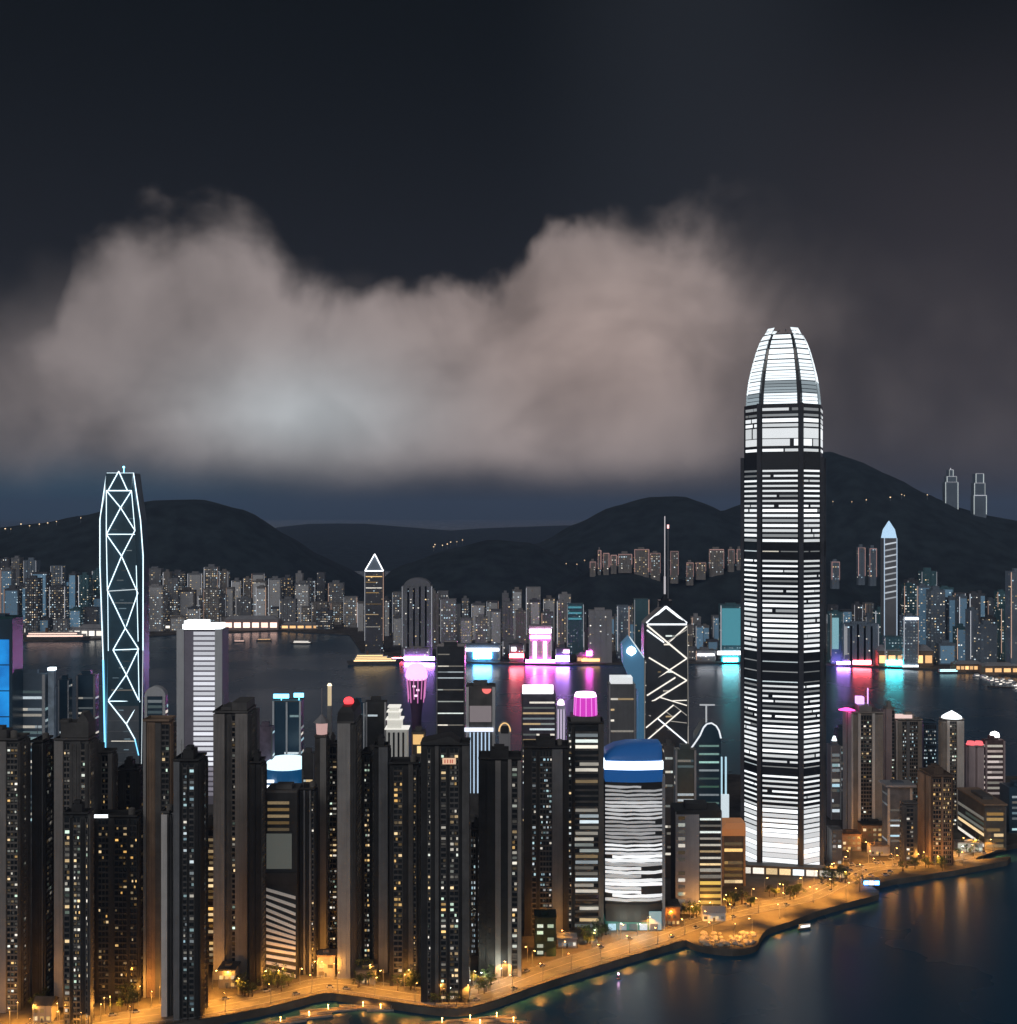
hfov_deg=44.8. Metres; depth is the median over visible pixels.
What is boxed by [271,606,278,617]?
harbour tower
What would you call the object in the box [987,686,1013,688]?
breakwater
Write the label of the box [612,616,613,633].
harbour tower
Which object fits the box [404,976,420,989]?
tree
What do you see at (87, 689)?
office tower
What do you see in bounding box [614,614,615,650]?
harbour tower
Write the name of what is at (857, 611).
harbour tower
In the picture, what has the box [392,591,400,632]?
harbour tower
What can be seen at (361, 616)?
harbour tower
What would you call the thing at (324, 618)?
harbour tower
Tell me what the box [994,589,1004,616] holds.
harbour tower
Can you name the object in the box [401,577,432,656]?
arched block
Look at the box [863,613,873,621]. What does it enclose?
harbour tower
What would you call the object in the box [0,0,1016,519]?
sky
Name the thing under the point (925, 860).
tree
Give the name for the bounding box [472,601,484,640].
harbour tower
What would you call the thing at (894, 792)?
office tower
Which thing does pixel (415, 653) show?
harbour tower
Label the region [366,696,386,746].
office tower
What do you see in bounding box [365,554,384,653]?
pyramid tower
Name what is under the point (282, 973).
tree
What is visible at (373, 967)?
arcade
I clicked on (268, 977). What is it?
tree
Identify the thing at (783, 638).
skyscraper
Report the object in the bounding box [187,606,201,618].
harbour tower
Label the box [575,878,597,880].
window
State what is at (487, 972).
tree
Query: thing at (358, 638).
shore land
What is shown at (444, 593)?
harbour tower
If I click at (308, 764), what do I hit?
office tower
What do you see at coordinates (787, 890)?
tree
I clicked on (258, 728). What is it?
office tower
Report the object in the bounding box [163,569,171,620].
harbour tower
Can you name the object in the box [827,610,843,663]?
harbour tower
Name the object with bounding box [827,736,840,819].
office tower
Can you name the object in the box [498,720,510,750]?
arched tower
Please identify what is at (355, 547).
distant hills
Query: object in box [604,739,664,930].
domed office
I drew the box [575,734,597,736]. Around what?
window
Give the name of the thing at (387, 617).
harbour tower
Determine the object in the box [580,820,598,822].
window
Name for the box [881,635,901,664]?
harbour tower
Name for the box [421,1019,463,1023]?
pontoon
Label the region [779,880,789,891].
tree
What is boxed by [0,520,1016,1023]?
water
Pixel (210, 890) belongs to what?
residential tower
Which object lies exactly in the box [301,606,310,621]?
harbour tower
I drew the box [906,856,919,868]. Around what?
tree
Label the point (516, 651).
harbour tower
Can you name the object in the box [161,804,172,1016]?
residential tower
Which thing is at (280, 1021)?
pontoon
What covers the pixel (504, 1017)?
pontoon
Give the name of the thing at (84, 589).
harbour tower
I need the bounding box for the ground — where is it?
[0,772,1016,1023]
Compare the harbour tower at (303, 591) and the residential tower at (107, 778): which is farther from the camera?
the harbour tower at (303, 591)
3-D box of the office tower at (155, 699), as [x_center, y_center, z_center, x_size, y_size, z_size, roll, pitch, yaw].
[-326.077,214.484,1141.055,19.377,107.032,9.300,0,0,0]
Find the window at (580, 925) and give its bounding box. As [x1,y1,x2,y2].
[575,924,593,926]
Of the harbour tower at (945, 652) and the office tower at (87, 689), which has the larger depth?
the harbour tower at (945, 652)
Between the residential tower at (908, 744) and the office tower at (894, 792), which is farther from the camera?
the residential tower at (908, 744)
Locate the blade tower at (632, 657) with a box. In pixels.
[621,635,643,738]
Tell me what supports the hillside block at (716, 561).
on the hills at (961, 550)
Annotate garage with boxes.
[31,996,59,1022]
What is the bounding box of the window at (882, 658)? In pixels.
[879,655,885,662]
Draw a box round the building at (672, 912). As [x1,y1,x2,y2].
[665,899,680,925]
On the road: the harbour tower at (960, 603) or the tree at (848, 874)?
the tree at (848, 874)
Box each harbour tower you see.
[0,557,10,569]
[0,567,15,612]
[4,585,22,614]
[11,556,23,585]
[17,583,24,622]
[23,557,39,582]
[25,575,42,635]
[31,572,50,615]
[40,616,52,630]
[49,584,68,618]
[50,565,65,585]
[53,618,69,630]
[69,571,78,608]
[69,607,83,626]
[78,572,91,607]
[83,607,99,623]
[92,568,99,595]
[92,579,93,606]
[93,596,100,623]
[149,566,163,584]
[149,584,165,631]
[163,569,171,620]
[166,591,167,621]
[168,578,179,621]
[170,615,187,630]
[172,570,185,589]
[180,587,196,615]
[187,571,203,605]
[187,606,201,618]
[198,593,202,618]
[203,588,220,621]
[204,564,219,587]
[219,569,229,593]
[221,593,226,616]
[226,587,234,615]
[231,578,242,614]
[236,596,251,614]
[243,576,251,597]
[252,573,265,580]
[252,579,267,614]
[256,585,267,614]
[268,576,282,614]
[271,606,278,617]
[279,596,297,627]
[282,575,293,597]
[295,570,303,582]
[295,580,310,621]
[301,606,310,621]
[306,578,315,617]
[312,601,328,621]
[316,608,333,629]
[317,572,325,600]
[328,580,344,609]
[331,602,342,624]
[343,596,357,626]
[357,601,364,631]
[385,596,390,636]
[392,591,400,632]
[393,613,400,645]
[404,646,433,661]
[433,590,439,648]
[437,590,448,599]
[440,598,456,643]
[456,604,460,640]
[458,643,499,660]
[460,617,472,642]
[462,596,468,616]
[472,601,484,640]
[475,614,487,642]
[487,600,498,641]
[490,609,501,649]
[502,591,508,642]
[503,598,512,639]
[503,637,518,657]
[509,642,523,661]
[512,587,521,639]
[515,608,525,651]
[526,586,540,642]
[526,624,554,662]
[529,598,539,623]
[541,609,553,650]
[543,595,554,641]
[555,644,568,662]
[557,599,563,646]
[558,592,570,642]
[567,603,583,653]
[582,607,611,662]
[583,627,587,651]
[584,610,586,629]
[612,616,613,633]
[612,634,613,650]
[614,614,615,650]
[616,605,628,658]
[629,603,632,620]
[629,621,632,639]
[633,598,648,650]
[687,624,692,645]
[688,646,696,659]
[690,613,700,640]
[694,621,703,648]
[694,647,715,660]
[703,624,708,641]
[706,639,717,649]
[711,615,718,640]
[717,602,739,661]
[827,604,837,610]
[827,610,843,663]
[837,621,878,664]
[840,609,851,621]
[852,601,862,620]
[862,602,873,615]
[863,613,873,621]
[873,607,880,644]
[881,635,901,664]
[899,613,918,666]
[901,583,916,615]
[904,578,918,584]
[917,583,929,644]
[918,568,936,588]
[926,586,944,656]
[935,640,955,664]
[939,586,953,596]
[945,596,954,641]
[951,592,965,596]
[952,623,964,659]
[955,594,966,625]
[965,591,980,623]
[965,607,978,659]
[976,590,984,616]
[976,620,996,662]
[981,615,995,623]
[985,597,993,616]
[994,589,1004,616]
[996,606,1004,660]
[1005,568,1016,663]
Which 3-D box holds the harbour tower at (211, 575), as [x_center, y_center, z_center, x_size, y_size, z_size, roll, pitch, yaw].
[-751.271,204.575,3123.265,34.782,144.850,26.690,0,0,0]
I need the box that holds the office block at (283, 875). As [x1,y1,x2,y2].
[266,782,302,978]
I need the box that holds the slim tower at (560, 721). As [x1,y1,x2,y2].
[556,699,565,739]
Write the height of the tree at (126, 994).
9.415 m
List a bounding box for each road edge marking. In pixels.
[38,857,920,1023]
[135,851,991,1023]
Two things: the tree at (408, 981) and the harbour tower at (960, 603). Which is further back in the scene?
the harbour tower at (960, 603)
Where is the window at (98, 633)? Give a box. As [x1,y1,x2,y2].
[96,631,101,635]
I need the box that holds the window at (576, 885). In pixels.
[575,884,593,886]
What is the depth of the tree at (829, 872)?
892.80 m
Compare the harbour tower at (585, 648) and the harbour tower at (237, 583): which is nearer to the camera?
the harbour tower at (585, 648)
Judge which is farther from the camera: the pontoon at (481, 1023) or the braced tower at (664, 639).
the braced tower at (664, 639)
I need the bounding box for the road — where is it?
[35,849,994,1023]
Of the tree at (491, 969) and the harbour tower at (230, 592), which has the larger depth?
the harbour tower at (230, 592)
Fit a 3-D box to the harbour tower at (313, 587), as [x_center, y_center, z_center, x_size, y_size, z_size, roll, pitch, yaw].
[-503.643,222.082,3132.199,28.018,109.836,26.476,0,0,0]
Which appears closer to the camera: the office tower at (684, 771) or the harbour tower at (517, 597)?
the office tower at (684, 771)
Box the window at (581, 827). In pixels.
[580,826,598,828]
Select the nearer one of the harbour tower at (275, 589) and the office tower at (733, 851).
the office tower at (733, 851)
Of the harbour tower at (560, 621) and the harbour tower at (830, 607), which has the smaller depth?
the harbour tower at (560, 621)
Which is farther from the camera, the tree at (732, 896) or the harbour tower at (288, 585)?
the harbour tower at (288, 585)
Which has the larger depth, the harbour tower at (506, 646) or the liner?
the liner
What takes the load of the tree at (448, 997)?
on the ground
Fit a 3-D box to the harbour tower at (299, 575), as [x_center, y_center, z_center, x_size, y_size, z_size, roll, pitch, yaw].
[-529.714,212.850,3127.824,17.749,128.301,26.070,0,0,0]
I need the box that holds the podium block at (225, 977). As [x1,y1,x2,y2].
[217,961,240,987]
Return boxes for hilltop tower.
[942,468,957,508]
[971,473,986,517]
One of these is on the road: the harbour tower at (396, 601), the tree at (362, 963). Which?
the tree at (362, 963)
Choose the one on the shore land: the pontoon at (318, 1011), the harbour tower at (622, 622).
the harbour tower at (622, 622)
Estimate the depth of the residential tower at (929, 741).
1109.33 m
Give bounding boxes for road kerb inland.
[30,851,955,1023]
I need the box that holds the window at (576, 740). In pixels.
[575,739,597,742]
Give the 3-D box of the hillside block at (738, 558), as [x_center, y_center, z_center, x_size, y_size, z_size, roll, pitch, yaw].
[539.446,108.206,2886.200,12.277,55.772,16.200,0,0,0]
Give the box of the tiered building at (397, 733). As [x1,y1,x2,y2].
[385,704,409,756]
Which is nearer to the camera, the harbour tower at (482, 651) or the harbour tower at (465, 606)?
the harbour tower at (482, 651)
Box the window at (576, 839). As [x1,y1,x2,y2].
[575,838,593,840]
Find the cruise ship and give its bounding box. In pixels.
[347,651,399,664]
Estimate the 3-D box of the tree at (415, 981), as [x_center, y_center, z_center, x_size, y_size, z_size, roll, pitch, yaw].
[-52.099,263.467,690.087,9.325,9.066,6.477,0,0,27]
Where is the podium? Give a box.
[746,862,850,878]
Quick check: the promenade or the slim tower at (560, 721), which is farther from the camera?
the slim tower at (560, 721)
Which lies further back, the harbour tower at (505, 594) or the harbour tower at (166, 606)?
the harbour tower at (166, 606)
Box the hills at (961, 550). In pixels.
[0,452,1016,636]
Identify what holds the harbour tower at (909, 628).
on the shore land
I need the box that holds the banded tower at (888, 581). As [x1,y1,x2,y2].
[881,521,896,634]
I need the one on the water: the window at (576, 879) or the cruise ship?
the cruise ship
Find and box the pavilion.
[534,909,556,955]
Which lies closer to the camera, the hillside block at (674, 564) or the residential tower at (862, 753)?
the residential tower at (862, 753)
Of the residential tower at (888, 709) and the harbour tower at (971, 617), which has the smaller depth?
the residential tower at (888, 709)
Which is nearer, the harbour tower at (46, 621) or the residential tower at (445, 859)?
the residential tower at (445, 859)
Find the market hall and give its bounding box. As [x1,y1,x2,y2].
[857,819,881,841]
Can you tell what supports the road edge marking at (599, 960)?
on the road
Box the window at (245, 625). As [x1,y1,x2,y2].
[243,623,249,627]
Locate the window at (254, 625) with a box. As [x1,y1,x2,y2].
[252,623,258,627]
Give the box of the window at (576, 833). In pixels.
[575,832,597,834]
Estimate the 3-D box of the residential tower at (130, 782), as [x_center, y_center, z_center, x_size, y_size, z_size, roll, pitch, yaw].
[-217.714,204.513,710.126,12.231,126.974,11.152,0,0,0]
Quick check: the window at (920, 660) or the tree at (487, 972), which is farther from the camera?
the window at (920, 660)
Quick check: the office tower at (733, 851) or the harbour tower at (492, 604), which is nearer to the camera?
the office tower at (733, 851)
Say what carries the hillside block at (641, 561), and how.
on the hills at (961, 550)
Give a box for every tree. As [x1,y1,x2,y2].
[37,987,49,995]
[108,997,124,1010]
[114,982,135,1005]
[123,992,129,1009]
[125,992,140,1008]
[126,986,138,1010]
[234,972,251,994]
[237,981,251,995]
[240,980,255,996]
[245,979,259,996]
[262,968,274,987]
[263,976,275,988]
[265,971,275,986]
[266,962,278,983]
[273,969,283,987]
[274,963,288,985]
[275,975,286,991]
[280,972,294,985]
[350,974,363,987]
[354,957,372,968]
[354,972,367,986]
[362,966,379,985]
[388,973,404,990]
[404,969,417,988]
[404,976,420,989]
[409,972,420,982]
[410,972,419,989]
[410,976,420,990]
[430,991,440,1004]
[443,991,455,1003]
[453,992,459,1005]
[470,971,478,984]
[472,980,481,993]
[475,979,490,993]
[481,965,494,978]
[482,973,496,985]
[482,977,493,991]
[484,964,495,982]
[577,924,589,934]
[577,925,595,936]
[582,935,593,943]
[591,917,603,937]
[592,927,604,941]
[682,902,694,917]
[687,900,698,916]
[722,894,730,904]
[727,890,737,906]
[728,894,740,905]
[735,888,748,904]
[743,895,754,905]
[764,885,775,896]
[770,888,779,896]
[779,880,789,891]
[784,886,795,899]
[793,884,806,896]
[822,865,834,879]
[824,867,834,881]
[826,879,836,888]
[836,864,842,881]
[836,865,848,881]
[842,867,850,882]
[856,873,864,891]
[898,860,907,870]
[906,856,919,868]
[921,854,932,866]
[936,855,948,867]
[940,857,946,870]
[968,845,978,855]
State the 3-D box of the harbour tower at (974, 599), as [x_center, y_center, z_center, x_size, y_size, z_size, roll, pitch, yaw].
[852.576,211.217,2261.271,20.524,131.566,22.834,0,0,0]
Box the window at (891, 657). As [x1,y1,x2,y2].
[889,655,894,660]
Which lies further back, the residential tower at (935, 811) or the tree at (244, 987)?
the residential tower at (935, 811)
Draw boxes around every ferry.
[291,639,311,643]
[935,667,958,673]
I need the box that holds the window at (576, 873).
[575,872,597,874]
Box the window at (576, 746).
[575,745,597,747]
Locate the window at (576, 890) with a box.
[575,889,597,892]
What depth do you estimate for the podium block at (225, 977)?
693.33 m
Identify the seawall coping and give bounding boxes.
[161,940,683,1023]
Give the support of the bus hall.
on the ground
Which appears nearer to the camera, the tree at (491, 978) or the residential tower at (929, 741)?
the tree at (491, 978)
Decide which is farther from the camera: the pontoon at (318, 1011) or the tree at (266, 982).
the tree at (266, 982)
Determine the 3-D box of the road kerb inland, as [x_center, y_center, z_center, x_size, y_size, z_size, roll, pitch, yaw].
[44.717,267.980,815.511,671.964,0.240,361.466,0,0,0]
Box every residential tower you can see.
[0,725,30,1012]
[31,722,53,999]
[53,710,97,1006]
[63,799,93,1023]
[94,807,142,1002]
[98,739,117,811]
[118,756,142,809]
[143,715,176,997]
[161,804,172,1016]
[173,739,207,1020]
[208,814,212,964]
[213,693,256,979]
[249,749,266,985]
[299,781,317,974]
[313,688,329,949]
[330,732,336,947]
[337,697,362,978]
[362,744,373,959]
[373,734,390,972]
[389,754,420,985]
[420,732,470,1001]
[471,815,478,955]
[478,744,521,976]
[523,734,568,935]
[838,688,883,829]
[881,700,894,779]
[895,711,922,801]
[899,800,917,865]
[917,763,953,864]
[921,719,936,767]
[938,710,964,826]
[964,741,983,789]
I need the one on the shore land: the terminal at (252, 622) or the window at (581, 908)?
the terminal at (252, 622)
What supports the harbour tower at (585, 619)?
on the shore land
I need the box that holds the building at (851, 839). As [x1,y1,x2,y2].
[842,829,861,850]
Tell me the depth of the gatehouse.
710.30 m
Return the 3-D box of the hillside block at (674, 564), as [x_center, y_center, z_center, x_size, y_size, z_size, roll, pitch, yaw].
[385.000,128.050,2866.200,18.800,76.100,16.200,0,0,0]
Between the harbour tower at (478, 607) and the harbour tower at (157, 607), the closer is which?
the harbour tower at (478, 607)
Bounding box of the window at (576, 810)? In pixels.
[575,809,597,811]
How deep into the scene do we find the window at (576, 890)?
790.61 m
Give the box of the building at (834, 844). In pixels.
[826,825,842,864]
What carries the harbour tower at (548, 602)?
on the shore land
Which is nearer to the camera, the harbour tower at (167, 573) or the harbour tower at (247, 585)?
the harbour tower at (167, 573)
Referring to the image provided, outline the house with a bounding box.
[700,906,725,920]
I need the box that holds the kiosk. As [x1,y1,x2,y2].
[953,839,982,851]
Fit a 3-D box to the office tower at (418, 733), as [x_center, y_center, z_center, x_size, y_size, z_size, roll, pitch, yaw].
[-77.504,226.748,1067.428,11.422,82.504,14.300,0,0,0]
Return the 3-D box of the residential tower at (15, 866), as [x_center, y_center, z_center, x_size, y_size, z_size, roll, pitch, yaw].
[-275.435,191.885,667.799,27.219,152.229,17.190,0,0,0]
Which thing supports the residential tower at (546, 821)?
on the ground
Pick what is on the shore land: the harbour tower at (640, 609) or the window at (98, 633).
the harbour tower at (640, 609)
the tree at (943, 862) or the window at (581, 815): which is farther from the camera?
the tree at (943, 862)
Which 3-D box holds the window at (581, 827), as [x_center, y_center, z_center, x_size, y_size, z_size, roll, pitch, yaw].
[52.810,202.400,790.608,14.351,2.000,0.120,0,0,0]
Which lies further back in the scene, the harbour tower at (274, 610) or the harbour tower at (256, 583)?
the harbour tower at (256, 583)
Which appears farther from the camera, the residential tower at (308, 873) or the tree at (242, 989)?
the residential tower at (308, 873)
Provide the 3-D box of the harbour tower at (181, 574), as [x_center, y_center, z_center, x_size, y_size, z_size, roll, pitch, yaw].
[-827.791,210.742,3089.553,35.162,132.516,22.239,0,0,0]
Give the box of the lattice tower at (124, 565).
[99,466,148,769]
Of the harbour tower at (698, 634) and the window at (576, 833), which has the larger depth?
the harbour tower at (698, 634)
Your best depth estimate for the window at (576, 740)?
790.61 m
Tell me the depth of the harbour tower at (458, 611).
2564.20 m
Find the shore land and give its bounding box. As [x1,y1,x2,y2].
[23,618,1016,676]
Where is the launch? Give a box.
[797,923,810,930]
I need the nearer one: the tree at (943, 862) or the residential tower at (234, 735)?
the residential tower at (234, 735)
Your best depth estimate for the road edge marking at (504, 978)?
725.99 m
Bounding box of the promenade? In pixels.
[142,938,680,1023]
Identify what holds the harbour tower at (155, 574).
on the shore land
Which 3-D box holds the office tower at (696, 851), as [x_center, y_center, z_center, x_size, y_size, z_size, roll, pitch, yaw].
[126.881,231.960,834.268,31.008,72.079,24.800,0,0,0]
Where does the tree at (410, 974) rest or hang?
on the road
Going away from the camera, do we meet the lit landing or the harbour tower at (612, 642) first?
the lit landing
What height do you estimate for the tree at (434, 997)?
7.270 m
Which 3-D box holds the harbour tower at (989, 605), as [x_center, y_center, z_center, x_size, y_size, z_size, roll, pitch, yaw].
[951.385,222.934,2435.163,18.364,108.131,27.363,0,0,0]
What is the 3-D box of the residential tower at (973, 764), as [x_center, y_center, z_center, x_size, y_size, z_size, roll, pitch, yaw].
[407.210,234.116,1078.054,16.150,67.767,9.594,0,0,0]
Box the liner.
[23,628,90,640]
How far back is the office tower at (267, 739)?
977.78 m
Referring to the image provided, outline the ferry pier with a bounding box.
[69,624,101,637]
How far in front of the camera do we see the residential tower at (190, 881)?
650.39 m
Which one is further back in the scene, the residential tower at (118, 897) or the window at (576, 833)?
the window at (576, 833)
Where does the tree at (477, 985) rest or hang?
on the road
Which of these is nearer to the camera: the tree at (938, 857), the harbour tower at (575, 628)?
the tree at (938, 857)
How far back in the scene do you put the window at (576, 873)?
790.61 m
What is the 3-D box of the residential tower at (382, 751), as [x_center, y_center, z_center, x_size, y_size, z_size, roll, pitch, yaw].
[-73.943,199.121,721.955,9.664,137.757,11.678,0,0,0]
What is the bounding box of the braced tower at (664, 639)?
[641,516,688,746]
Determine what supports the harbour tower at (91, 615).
on the shore land
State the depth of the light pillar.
1067.11 m
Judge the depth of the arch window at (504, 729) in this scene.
1066.75 m
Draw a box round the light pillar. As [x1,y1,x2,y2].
[327,683,331,739]
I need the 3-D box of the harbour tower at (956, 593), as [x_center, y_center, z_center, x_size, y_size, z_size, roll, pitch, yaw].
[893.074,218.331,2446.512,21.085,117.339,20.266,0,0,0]
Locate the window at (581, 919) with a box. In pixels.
[580,918,598,920]
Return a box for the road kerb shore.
[138,850,996,1023]
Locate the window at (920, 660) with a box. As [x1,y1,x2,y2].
[918,655,922,662]
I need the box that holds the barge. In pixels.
[392,657,403,660]
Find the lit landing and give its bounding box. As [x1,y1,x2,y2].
[860,877,880,885]
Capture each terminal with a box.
[224,615,280,629]
[281,622,315,628]
[576,652,588,661]
[875,644,932,665]
[951,660,979,672]
[979,662,1016,674]
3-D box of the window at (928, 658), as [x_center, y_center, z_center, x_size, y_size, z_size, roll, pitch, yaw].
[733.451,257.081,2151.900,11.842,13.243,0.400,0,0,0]
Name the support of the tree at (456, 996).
on the promenade
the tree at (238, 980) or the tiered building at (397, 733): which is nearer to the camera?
the tree at (238, 980)
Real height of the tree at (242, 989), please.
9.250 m
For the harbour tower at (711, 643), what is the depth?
2395.02 m
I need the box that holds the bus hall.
[557,932,576,947]
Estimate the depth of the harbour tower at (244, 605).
2971.85 m
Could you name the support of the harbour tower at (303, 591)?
on the shore land
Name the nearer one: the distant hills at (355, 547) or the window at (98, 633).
the window at (98, 633)
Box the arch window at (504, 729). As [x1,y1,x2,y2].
[501,726,507,732]
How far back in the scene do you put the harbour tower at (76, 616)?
2642.03 m
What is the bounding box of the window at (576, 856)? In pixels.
[575,855,597,857]
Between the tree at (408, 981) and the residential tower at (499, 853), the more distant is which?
the residential tower at (499, 853)
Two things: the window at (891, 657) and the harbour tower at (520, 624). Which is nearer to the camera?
the window at (891, 657)
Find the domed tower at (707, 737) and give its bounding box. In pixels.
[691,704,728,817]
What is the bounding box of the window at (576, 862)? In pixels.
[575,861,597,863]
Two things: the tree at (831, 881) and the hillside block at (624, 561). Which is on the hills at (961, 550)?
the hillside block at (624, 561)
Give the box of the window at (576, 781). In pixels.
[575,780,597,782]
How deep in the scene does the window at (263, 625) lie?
2820.13 m
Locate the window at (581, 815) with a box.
[580,814,598,817]
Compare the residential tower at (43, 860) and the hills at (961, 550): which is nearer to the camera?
the residential tower at (43, 860)
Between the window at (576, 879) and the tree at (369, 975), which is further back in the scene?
the window at (576, 879)
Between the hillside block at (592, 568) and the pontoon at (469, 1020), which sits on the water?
the pontoon at (469, 1020)
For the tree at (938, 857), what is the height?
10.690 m
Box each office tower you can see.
[0,613,22,731]
[23,667,56,822]
[58,675,71,735]
[76,670,98,738]
[144,685,167,717]
[177,619,228,803]
[256,708,259,748]
[260,721,274,760]
[272,693,303,755]
[302,747,314,783]
[355,697,365,748]
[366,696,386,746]
[412,726,425,762]
[436,641,465,736]
[464,680,494,813]
[522,685,555,822]
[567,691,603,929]
[607,675,635,743]
[662,739,673,877]
[671,800,721,913]
[674,743,695,801]
[722,818,745,885]
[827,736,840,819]
[834,725,842,798]
[878,780,916,854]
[956,787,1007,849]
[981,731,1004,798]
[1000,780,1016,832]
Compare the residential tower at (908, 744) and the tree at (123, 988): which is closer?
the tree at (123, 988)
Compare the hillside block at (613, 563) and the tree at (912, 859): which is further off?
the hillside block at (613, 563)
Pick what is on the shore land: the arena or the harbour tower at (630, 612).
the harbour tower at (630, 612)
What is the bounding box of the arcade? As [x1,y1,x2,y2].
[355,964,377,984]
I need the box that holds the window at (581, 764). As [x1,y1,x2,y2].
[580,763,598,765]
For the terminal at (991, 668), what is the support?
on the shore land
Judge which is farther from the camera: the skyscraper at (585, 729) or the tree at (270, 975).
the skyscraper at (585, 729)
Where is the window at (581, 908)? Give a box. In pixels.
[580,907,598,909]
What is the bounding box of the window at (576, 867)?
[575,866,593,869]
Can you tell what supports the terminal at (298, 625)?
on the shore land
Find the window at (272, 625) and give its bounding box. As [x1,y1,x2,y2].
[270,623,276,627]
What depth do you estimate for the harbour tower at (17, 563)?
2938.14 m
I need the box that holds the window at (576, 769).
[575,768,597,770]
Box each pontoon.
[256,1017,306,1023]
[286,1012,332,1021]
[300,1004,356,1014]
[338,1004,384,1009]
[367,1004,393,1011]
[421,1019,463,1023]
[445,1015,495,1023]
[457,1022,502,1023]
[478,1012,516,1020]
[495,1017,530,1023]
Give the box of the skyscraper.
[740,327,825,865]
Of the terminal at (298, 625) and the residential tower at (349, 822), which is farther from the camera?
the terminal at (298, 625)
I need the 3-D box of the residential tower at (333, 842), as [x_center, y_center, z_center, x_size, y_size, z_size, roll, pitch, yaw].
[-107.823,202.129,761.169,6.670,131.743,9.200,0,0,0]
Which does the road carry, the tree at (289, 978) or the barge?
the tree at (289, 978)
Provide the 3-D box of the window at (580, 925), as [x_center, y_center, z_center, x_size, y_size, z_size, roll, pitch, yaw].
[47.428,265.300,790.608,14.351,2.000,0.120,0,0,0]
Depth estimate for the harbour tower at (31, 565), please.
2927.57 m
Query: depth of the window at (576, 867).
790.61 m
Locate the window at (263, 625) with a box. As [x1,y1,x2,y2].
[261,623,267,627]
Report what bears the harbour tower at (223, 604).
on the shore land
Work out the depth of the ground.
793.12 m
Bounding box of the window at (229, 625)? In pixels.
[225,623,231,627]
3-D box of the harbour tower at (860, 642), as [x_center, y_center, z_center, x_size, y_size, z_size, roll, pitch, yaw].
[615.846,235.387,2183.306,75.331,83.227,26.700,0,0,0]
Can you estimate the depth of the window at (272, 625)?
2820.13 m
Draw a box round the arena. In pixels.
[267,755,301,787]
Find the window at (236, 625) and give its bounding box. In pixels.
[234,623,240,627]
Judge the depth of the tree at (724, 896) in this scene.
839.71 m
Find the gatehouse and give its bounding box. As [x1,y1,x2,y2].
[316,949,336,976]
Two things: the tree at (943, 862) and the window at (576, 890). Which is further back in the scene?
the tree at (943, 862)
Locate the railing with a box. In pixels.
[147,938,680,1023]
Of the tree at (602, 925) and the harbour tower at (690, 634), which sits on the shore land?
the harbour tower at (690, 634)
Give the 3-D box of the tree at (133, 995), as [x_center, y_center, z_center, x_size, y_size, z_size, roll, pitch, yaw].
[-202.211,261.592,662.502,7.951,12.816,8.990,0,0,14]
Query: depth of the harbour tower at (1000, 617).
2230.23 m
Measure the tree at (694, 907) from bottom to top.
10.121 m
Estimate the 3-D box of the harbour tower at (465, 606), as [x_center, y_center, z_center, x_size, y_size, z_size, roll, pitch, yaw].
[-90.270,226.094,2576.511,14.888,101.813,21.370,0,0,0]
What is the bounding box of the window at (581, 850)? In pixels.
[580,849,598,851]
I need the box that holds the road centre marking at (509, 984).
[98,852,972,1022]
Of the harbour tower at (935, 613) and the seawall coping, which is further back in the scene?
the harbour tower at (935, 613)
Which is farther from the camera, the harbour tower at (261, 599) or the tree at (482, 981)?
the harbour tower at (261, 599)
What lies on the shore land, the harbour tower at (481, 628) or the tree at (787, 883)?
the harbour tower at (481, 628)
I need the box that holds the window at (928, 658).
[925,655,931,662]
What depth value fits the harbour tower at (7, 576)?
2744.81 m
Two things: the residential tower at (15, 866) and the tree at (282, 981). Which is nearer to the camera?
the residential tower at (15, 866)
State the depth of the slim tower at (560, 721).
1082.82 m
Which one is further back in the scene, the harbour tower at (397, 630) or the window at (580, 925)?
the harbour tower at (397, 630)
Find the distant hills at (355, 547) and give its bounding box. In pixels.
[276,523,568,570]
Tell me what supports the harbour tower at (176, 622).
on the shore land
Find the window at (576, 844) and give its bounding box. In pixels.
[575,843,593,845]
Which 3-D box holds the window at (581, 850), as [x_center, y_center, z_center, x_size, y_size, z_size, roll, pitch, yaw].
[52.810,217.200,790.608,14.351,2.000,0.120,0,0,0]
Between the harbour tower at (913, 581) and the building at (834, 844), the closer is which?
the building at (834, 844)
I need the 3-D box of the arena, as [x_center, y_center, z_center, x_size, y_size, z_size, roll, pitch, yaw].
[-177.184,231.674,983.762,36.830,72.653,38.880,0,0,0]
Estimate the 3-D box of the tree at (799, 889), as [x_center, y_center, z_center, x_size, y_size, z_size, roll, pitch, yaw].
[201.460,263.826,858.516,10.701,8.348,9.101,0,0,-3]
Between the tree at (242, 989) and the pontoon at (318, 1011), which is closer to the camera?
the pontoon at (318, 1011)
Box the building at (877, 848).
[866,841,889,855]
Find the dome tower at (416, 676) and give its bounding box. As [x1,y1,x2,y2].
[405,663,427,738]
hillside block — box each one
[590,559,595,576]
[598,547,600,574]
[603,552,608,574]
[610,554,616,573]
[618,551,631,572]
[634,547,648,577]
[650,551,660,580]
[670,551,678,583]
[686,560,693,585]
[695,562,705,579]
[708,547,723,576]
[727,547,734,571]
[736,546,739,569]
[830,559,839,588]
[857,544,865,584]
[868,545,876,585]
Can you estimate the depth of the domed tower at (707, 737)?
1060.58 m
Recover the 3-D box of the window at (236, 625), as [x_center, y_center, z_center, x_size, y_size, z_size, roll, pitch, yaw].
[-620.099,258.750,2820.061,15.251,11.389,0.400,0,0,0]

